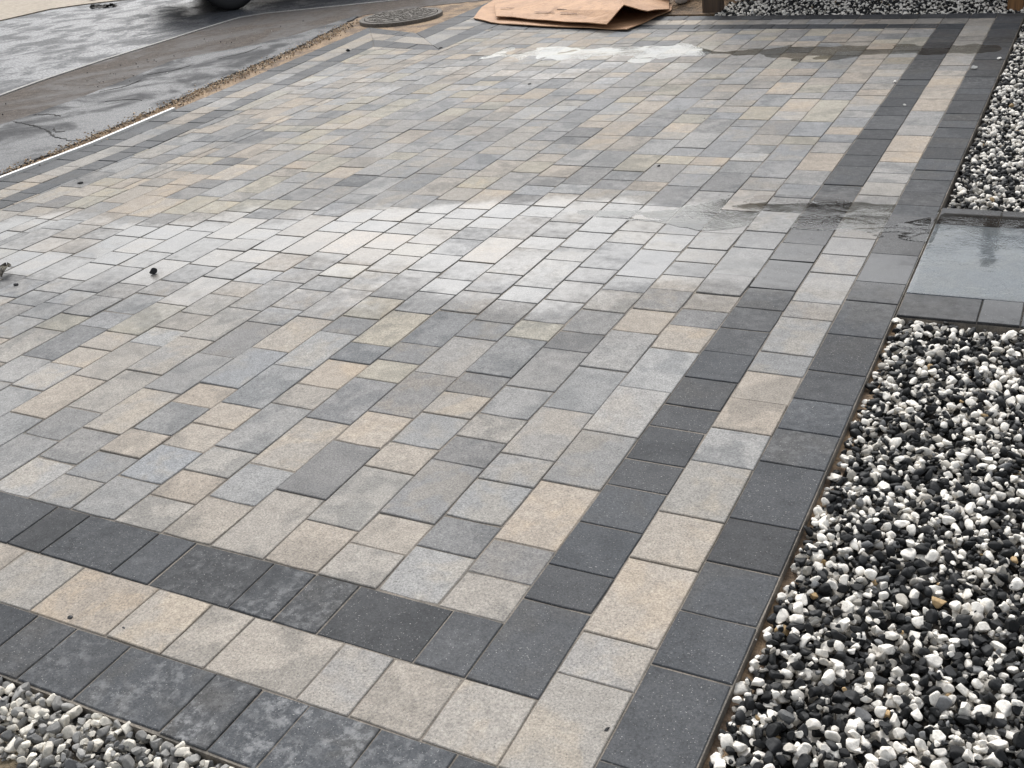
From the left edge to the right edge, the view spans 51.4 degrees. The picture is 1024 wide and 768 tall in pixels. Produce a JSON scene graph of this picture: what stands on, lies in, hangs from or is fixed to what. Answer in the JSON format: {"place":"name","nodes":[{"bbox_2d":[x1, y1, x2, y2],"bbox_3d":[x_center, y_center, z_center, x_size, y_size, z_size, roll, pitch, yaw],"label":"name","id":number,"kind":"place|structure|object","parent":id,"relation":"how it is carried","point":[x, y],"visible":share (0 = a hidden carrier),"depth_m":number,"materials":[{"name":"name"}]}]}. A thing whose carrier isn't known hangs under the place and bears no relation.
{"place":"outdoors","nodes":[
{"label":"outdoors","id":0,"kind":"place"},
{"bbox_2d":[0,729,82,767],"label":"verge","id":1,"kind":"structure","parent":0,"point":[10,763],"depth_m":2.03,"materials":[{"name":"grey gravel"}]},
{"bbox_2d":[0,0,123,20],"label":"pavement","id":2,"kind":"structure","parent":0,"point":[10,9],"depth_m":13.59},
{"bbox_2d":[0,676,233,767],"bbox_3d":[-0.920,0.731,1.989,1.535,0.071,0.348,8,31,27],"label":"gravel","id":3,"kind":"structure","parent":0,"point":[50,749],"depth_m":2.03,"materials":[{"name":"grey gravel"}]},
{"bbox_2d":[0,0,385,93],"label":"road","id":4,"kind":"structure","parent":0,"point":[34,47],"depth_m":11.01,"materials":[{"name":"grey asphalt"}]},
{"bbox_2d":[89,3,116,8],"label":"leaf litter","id":5,"kind":"object","parent":4,"relation":"on","point":[94,6],"visible":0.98,"depth_m":12.90,"materials":[{"name":"black plant"}]},
{"bbox_2d":[207,0,250,9],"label":"car tire","id":6,"kind":"object","parent":4,"relation":"on","point":[229,4],"visible":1,"depth_m":11.32,"materials":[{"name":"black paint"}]},
{"bbox_2d":[0,0,485,173],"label":"footway","id":7,"kind":"structure","parent":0,"point":[36,98],"depth_m":9.29,"materials":[{"name":"grey concrete"}]},
{"bbox_2d":[0,15,357,174],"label":"footway patch","id":8,"kind":"object","parent":7,"relation":"on","point":[35,136],"visible":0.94,"depth_m":7.54,"materials":[{"name":"concrete"}]},
{"bbox_2d":[0,0,398,96],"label":"kerb","id":9,"kind":"structure","parent":7,"relation":"on","point":[47,78],"depth_m":9.76,"materials":[{"name":"concrete"}]},
{"bbox_2d":[17,0,491,169],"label":"sand","id":10,"kind":"structure","parent":0,"point":[450,11],"depth_m":8.92,"materials":[{"name":"brown sand"}]},
{"bbox_2d":[0,108,175,179],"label":"edging strip","id":11,"kind":"object","parent":10,"relation":"on","point":[56,157],"visible":0.38,"depth_m":6.36,"materials":[{"name":"white plastic"}]},
{"bbox_2d":[0,20,358,180],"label":"rubble","id":12,"kind":"object","parent":10,"relation":"on","point":[201,90],"visible":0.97,"depth_m":7.48,"materials":[{"name":"gravel"}]},
{"bbox_2d":[359,7,442,27],"bbox_3d":[-0.993,-3.282,9.523,0.750,0.061,0.750,8,31,27],"label":"manhole cover","id":13,"kind":"object","parent":10,"relation":"on","point":[400,17],"visible":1,"depth_m":9.38,"materials":[{"name":"metal"}]},
{"bbox_2d":[0,3,1023,767],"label":"driveway","id":14,"kind":"structure","parent":0,"point":[484,405],"depth_m":3.23,"materials":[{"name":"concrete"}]},
{"bbox_2d":[0,262,10,279],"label":"dead leaf","id":15,"kind":"object","parent":14,"relation":"on","point":[3,266],"visible":1,"depth_m":4.43,"materials":[{"name":"brown plant"}]},
{"bbox_2d":[149,268,156,273],"bbox_3d":[-1.440,-0.454,4.265,0.033,0.027,0.013,-13,28,-11],"label":"stone shard","id":16,"kind":"object","parent":14,"relation":"on","point":[153,270],"visible":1,"depth_m":4.26,"materials":[{"name":"black stone"}]},
{"bbox_2d":[474,0,672,29],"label":"cardboard box","id":17,"kind":"object","parent":14,"relation":"on","point":[615,14],"visible":0.99,"depth_m":8.34,"materials":[{"name":"brown cardboard"}]},
{"bbox_2d":[483,44,989,60],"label":"puddle","id":18,"kind":"object","parent":14,"relation":"on","point":[718,53],"visible":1,"depth_m":6.81,"materials":[{"name":"liquid"}]},
{"bbox_2d":[657,10,717,16],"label":"soil","id":19,"kind":"structure","parent":0,"point":[686,13],"depth_m":8.22,"materials":[{"name":"brown soil"}]},
{"bbox_2d":[669,0,741,10],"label":"soil mound","id":20,"kind":"object","parent":19,"relation":"on","point":[692,5],"visible":0.22,"depth_m":8.40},
{"bbox_2d":[674,0,687,3],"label":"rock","id":21,"kind":"object","parent":20,"relation":"on","point":[679,1],"visible":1,"depth_m":8.45,"materials":[{"name":"grey stone"}]},
{"bbox_2d":[709,317,1023,767],"bbox_3d":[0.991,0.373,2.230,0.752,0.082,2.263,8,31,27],"label":"gravel","id":22,"kind":"structure","parent":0,"point":[924,380],"depth_m":2.16,"materials":[{"name":"white gravel"}]},
{"bbox_2d":[703,324,901,767],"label":"edging strip","id":23,"kind":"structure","parent":22,"relation":"on","point":[789,578],"depth_m":2.26,"materials":[{"name":"black metal"}]},
{"bbox_2d":[715,0,1023,15],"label":"gravel","id":24,"kind":"structure","parent":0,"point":[796,7],"depth_m":7.64,"materials":[{"name":"grey gravel"}]},
{"bbox_2d":[702,0,1023,12],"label":"fence","id":25,"kind":"object","parent":24,"relation":"on","point":[712,6],"visible":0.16,"depth_m":8.09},
{"bbox_2d":[894,208,1023,337],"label":"path","id":26,"kind":"structure","parent":0,"point":[968,272],"depth_m":3.44,"materials":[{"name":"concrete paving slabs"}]},
{"bbox_2d":[920,4,1023,211],"bbox_3d":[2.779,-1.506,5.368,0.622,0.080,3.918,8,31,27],"label":"gravel","id":27,"kind":"structure","parent":0,"point":[995,156],"depth_m":4.49,"materials":[{"name":"white gravel"}]}
]}

